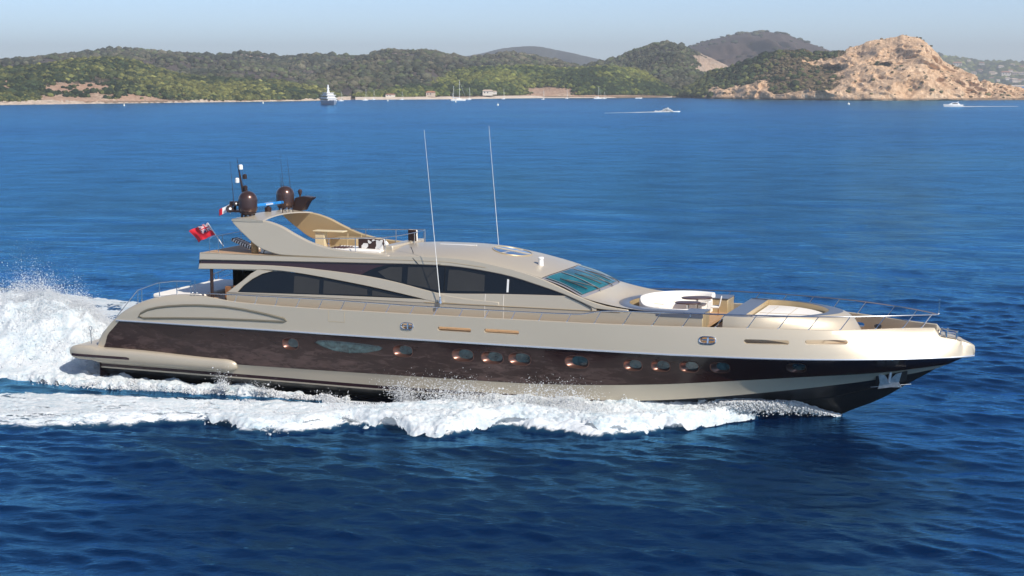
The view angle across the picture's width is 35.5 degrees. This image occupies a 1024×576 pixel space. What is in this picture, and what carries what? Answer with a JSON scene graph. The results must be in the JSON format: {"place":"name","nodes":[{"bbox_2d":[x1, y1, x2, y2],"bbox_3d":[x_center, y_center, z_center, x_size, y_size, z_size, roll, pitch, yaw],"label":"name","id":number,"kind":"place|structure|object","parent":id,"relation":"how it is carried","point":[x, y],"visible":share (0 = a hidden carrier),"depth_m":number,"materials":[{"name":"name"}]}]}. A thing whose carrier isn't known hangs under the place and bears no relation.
{"place":"outdoors","nodes":[
{"label":"outdoors","id":0,"kind":"place"},
{"bbox_2d":[0,67,281,102],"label":"hill","id":1,"kind":"structure","parent":0,"point":[98,97],"depth_m":1156.88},
{"bbox_2d":[0,56,348,101],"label":"woodland","id":2,"kind":"object","parent":1,"relation":"on","point":[26,82],"visible":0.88,"depth_m":1249.79,"materials":[{"name":"green plant"}]},
{"bbox_2d":[0,96,350,104],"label":"shore","id":3,"kind":"structure","parent":0,"point":[31,102],"depth_m":1118.75,"materials":[{"name":"beige sand"}]},
{"bbox_2d":[3,50,560,97],"bbox_3d":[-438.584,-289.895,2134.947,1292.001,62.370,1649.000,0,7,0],"label":"hill","id":4,"kind":"structure","parent":0,"point":[346,91],"depth_m":1763.88,"materials":[{"name":"green plant"}]},
{"bbox_2d":[0,46,579,93],"bbox_3d":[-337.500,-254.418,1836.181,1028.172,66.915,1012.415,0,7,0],"label":"woodland","id":5,"kind":"object","parent":4,"relation":"on","point":[325,67],"visible":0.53,"depth_m":1855.91,"materials":[{"name":"green plant"}]},
{"bbox_2d":[0,86,1023,575],"bbox_3d":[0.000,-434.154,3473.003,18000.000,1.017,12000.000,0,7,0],"label":"sea","id":6,"kind":"structure","parent":0,"point":[916,204],"depth_m":115.82,"materials":[{"name":"liquid"}]},
{"bbox_2d":[0,291,107,377],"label":"stern foam","id":7,"kind":"object","parent":6,"relation":"on","point":[10,350],"visible":0.44,"depth_m":89.66,"materials":[{"name":"white"}]},
{"bbox_2d":[7,369,307,396],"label":"foam","id":8,"kind":"object","parent":6,"relation":"on","point":[118,379],"visible":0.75,"depth_m":85.21,"materials":[{"name":"white"}]},
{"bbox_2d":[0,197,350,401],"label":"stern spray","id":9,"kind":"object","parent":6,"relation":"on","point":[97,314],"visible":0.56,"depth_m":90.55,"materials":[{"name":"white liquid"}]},
{"bbox_2d":[320,85,336,104],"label":"anchored yacht","id":10,"kind":"object","parent":6,"relation":"on","point":[328,98],"visible":0.96,"depth_m":1069.76,"materials":[{"name":"white"}]},
{"bbox_2d":[59,294,723,382],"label":"foam","id":11,"kind":"object","parent":6,"relation":"on","point":[102,302],"visible":0.06,"depth_m":113.56,"materials":[{"name":"white"}]},
{"bbox_2d":[0,392,818,437],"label":"foam","id":12,"kind":"object","parent":6,"relation":"on","point":[484,417],"visible":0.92,"depth_m":75.21,"materials":[{"name":"white"}]},
{"bbox_2d":[1,367,841,435],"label":"spray","id":13,"kind":"object","parent":6,"relation":"on","point":[762,404],"visible":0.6,"depth_m":76.35,"materials":[{"name":"white liquid"}]},
{"bbox_2d":[450,80,465,100],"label":"sailing boat","id":14,"kind":"object","parent":6,"relation":"on","point":[453,99],"visible":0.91,"depth_m":1278.90,"materials":[{"name":"white"}]},
{"bbox_2d":[70,132,974,413],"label":"motor yacht","id":15,"kind":"object","parent":6,"relation":"on","point":[340,312],"visible":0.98,"depth_m":79.44,"materials":[{"name":"paint"}]},
{"bbox_2d":[189,223,223,245],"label":"ensign","id":16,"kind":"object","parent":15,"relation":"attached to","point":[201,232],"visible":1,"depth_m":87.90,"materials":[{"name":"red fabric"}]},
{"bbox_2d":[219,204,230,215],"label":"pennant","id":17,"kind":"object","parent":15,"relation":"hanging from","point":[222,210],"visible":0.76,"depth_m":85.34,"materials":[{"name":"white fabric"}]},
{"bbox_2d":[231,237,259,249],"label":"lounger pad","id":18,"kind":"object","parent":15,"relation":"on","point":[242,242],"visible":0.67,"depth_m":85.12,"materials":[{"name":"fabric"}]},
{"bbox_2d":[251,242,258,252],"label":"towel basket","id":19,"kind":"object","parent":15,"relation":"on","point":[254,248],"visible":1,"depth_m":83.95,"materials":[{"name":"wicker"}]},
{"bbox_2d":[293,276,319,293],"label":"window pane","id":20,"kind":"structure","parent":15,"relation":"in","point":[301,284],"depth_m":82.42,"materials":[{"name":"black glass"}]},
{"bbox_2d":[323,280,366,294],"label":"window pane","id":21,"kind":"structure","parent":15,"relation":"in","point":[329,287],"depth_m":81.74,"materials":[{"name":"black glass"}]},
{"bbox_2d":[315,340,382,352],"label":"hull window","id":22,"kind":"structure","parent":15,"relation":"in","point":[347,347],"depth_m":80.73,"materials":[{"name":"teal glass"}]},
{"bbox_2d":[358,238,384,249],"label":"cushion","id":23,"kind":"object","parent":15,"relation":"on","point":[368,243],"visible":0.85,"depth_m":82.27,"materials":[{"name":"fabric"}]},
{"bbox_2d":[372,290,401,296],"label":"window pane","id":24,"kind":"structure","parent":15,"relation":"in","point":[374,293],"depth_m":80.96,"materials":[{"name":"black glass"}]},
{"bbox_2d":[378,267,401,281],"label":"window pane","id":25,"kind":"structure","parent":15,"relation":"in","point":[393,273],"depth_m":80.81,"materials":[{"name":"black glass"}]},
{"bbox_2d":[408,229,417,240],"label":"cushion","id":26,"kind":"object","parent":15,"relation":"on","point":[410,237],"visible":1,"depth_m":84.22,"materials":[{"name":"fabric"}]},
{"bbox_2d":[407,267,437,289],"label":"window pane","id":27,"kind":"structure","parent":15,"relation":"in","point":[426,277],"depth_m":80.22,"materials":[{"name":"black glass"}]},
{"bbox_2d":[447,270,484,290],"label":"window pane","id":28,"kind":"structure","parent":15,"relation":"in","point":[458,280],"depth_m":79.46,"materials":[{"name":"black glass"}]},
{"bbox_2d":[512,281,553,293],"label":"window pane","id":29,"kind":"structure","parent":15,"relation":"in","point":[518,287],"depth_m":78.38,"materials":[{"name":"black glass"}]},
{"bbox_2d":[675,301,700,308],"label":"table","id":30,"kind":"object","parent":15,"relation":"on","point":[687,303],"visible":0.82,"depth_m":78.10,"materials":[{"name":"brown wood"}]},
{"bbox_2d":[681,296,712,308],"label":"table","id":31,"kind":"object","parent":15,"relation":"on","point":[696,298],"visible":0.84,"depth_m":79.90,"materials":[{"name":"brown wood"}]},
{"bbox_2d":[707,300,711,310],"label":"chair","id":32,"kind":"object","parent":15,"relation":"on","point":[709,304],"visible":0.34,"depth_m":77.79,"materials":[{"name":"white fabric"}]},
{"bbox_2d":[709,296,721,315],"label":"chair","id":33,"kind":"object","parent":15,"relation":"on","point":[715,306],"visible":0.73,"depth_m":79.36,"materials":[{"name":"white fabric"}]},
{"bbox_2d":[626,111,669,112],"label":"boat wake","id":34,"kind":"object","parent":6,"relation":"on","point":[643,112],"visible":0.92,"depth_m":808.65,"materials":[{"name":"white liquid"}]},
{"bbox_2d":[697,398,839,416],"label":"foam","id":35,"kind":"object","parent":6,"relation":"on","point":[703,401],"visible":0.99,"depth_m":76.11,"materials":[{"name":"white"}]},
{"bbox_2d":[943,103,962,106],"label":"motorboat","id":36,"kind":"object","parent":6,"relation":"on","point":[952,105],"visible":0.87,"depth_m":982.40,"materials":[{"name":"white"}]},
{"bbox_2d":[0,0,1023,61],"label":"sky","id":37,"kind":"structure","parent":0,"point":[983,30],"materials":[{"name":"blue"}]},
{"bbox_2d":[355,96,671,99],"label":"beach","id":38,"kind":"structure","parent":0,"point":[408,98],"depth_m":1404.97,"materials":[{"name":"beige sand"}]},
{"bbox_2d":[351,82,676,99],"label":"hill","id":39,"kind":"structure","parent":0,"point":[550,91],"depth_m":1502.35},
{"bbox_2d":[385,94,394,97],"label":"house","id":40,"kind":"structure","parent":39,"relation":"on","point":[390,95],"depth_m":1372.76,"materials":[{"name":"beige paint"}]},
{"bbox_2d":[426,91,434,96],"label":"house","id":41,"kind":"structure","parent":39,"relation":"on","point":[430,93],"depth_m":1395.48,"materials":[{"name":"pink"}]},
{"bbox_2d":[483,90,492,95],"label":"house","id":42,"kind":"structure","parent":39,"relation":"on","point":[487,92],"depth_m":1436.83,"materials":[{"name":"beige paint"}]},
{"bbox_2d":[350,64,680,97],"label":"woodland","id":43,"kind":"object","parent":39,"relation":"on","point":[506,79],"visible":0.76,"depth_m":1544.10,"materials":[{"name":"green plant"}]},
{"bbox_2d":[465,46,604,65],"bbox_3d":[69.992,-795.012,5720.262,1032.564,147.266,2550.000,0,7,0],"label":"hill","id":44,"kind":"structure","parent":0,"point":[580,60],"depth_m":5712.35,"materials":[{"name":"green plant"}]},
{"bbox_2d":[628,43,728,78],"bbox_3d":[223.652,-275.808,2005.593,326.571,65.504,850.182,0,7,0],"label":"hill","id":45,"kind":"structure","parent":0,"point":[708,63],"depth_m":1874.52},
{"bbox_2d":[576,40,706,88],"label":"woodland","id":46,"kind":"object","parent":45,"relation":"on","point":[672,73],"visible":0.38,"depth_m":1769.80,"materials":[{"name":"green plant"}]},
{"bbox_2d":[690,32,830,65],"bbox_3d":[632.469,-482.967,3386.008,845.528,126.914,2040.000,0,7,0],"label":"hill","id":47,"kind":"structure","parent":0,"point":[727,52],"depth_m":3011.26,"materials":[{"name":"green plant"}]},
{"bbox_2d":[688,30,834,57],"bbox_3d":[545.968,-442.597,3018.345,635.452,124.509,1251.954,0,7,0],"label":"woodland","id":48,"kind":"object","parent":47,"relation":"on","point":[755,33],"visible":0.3,"depth_m":3493.34,"materials":[{"name":"green plant"}]},
{"bbox_2d":[678,35,1023,100],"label":"headland","id":49,"kind":"structure","parent":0,"point":[899,81],"depth_m":1367.96,"materials":[{"name":"beige stone"}]},
{"bbox_2d":[675,34,1023,97],"bbox_3d":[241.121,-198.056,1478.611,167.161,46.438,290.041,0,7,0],"label":"woodland","id":50,"kind":"object","parent":49,"relation":"on","point":[706,80],"visible":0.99,"depth_m":1464.93,"materials":[{"name":"green plant"}]},
{"bbox_2d":[963,106,1003,106],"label":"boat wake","id":51,"kind":"object","parent":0,"point":[983,106],"visible":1,"depth_m":990.01,"materials":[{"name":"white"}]},
{"bbox_3d":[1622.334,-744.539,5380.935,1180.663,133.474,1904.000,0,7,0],"label":"hill","id":52,"kind":"structure","parent":0,"visible":0},
{"bbox_2d":[953,62,961,66],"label":"house","id":53,"kind":"structure","parent":52,"relation":"on","point":[957,64],"depth_m":4959.04,"materials":[{"name":"beige"}]},
{"bbox_2d":[935,51,1023,84],"bbox_3d":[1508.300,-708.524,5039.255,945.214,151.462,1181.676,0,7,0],"label":"woodland","id":54,"kind":"object","parent":52,"relation":"on","point":[973,65],"visible":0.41,"depth_m":4941.71,"materials":[{"name":"green plant"}]},
{"bbox_2d":[1000,71,1010,75],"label":"house","id":55,"kind":"structure","parent":52,"relation":"on","point":[1005,73],"depth_m":4693.49,"materials":[{"name":"beige paint"}]},
{"bbox_2d":[1009,78,1017,82],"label":"house","id":56,"kind":"structure","parent":52,"relation":"on","point":[1012,80],"depth_m":4479.35,"materials":[{"name":"beige paint"}]}
]}

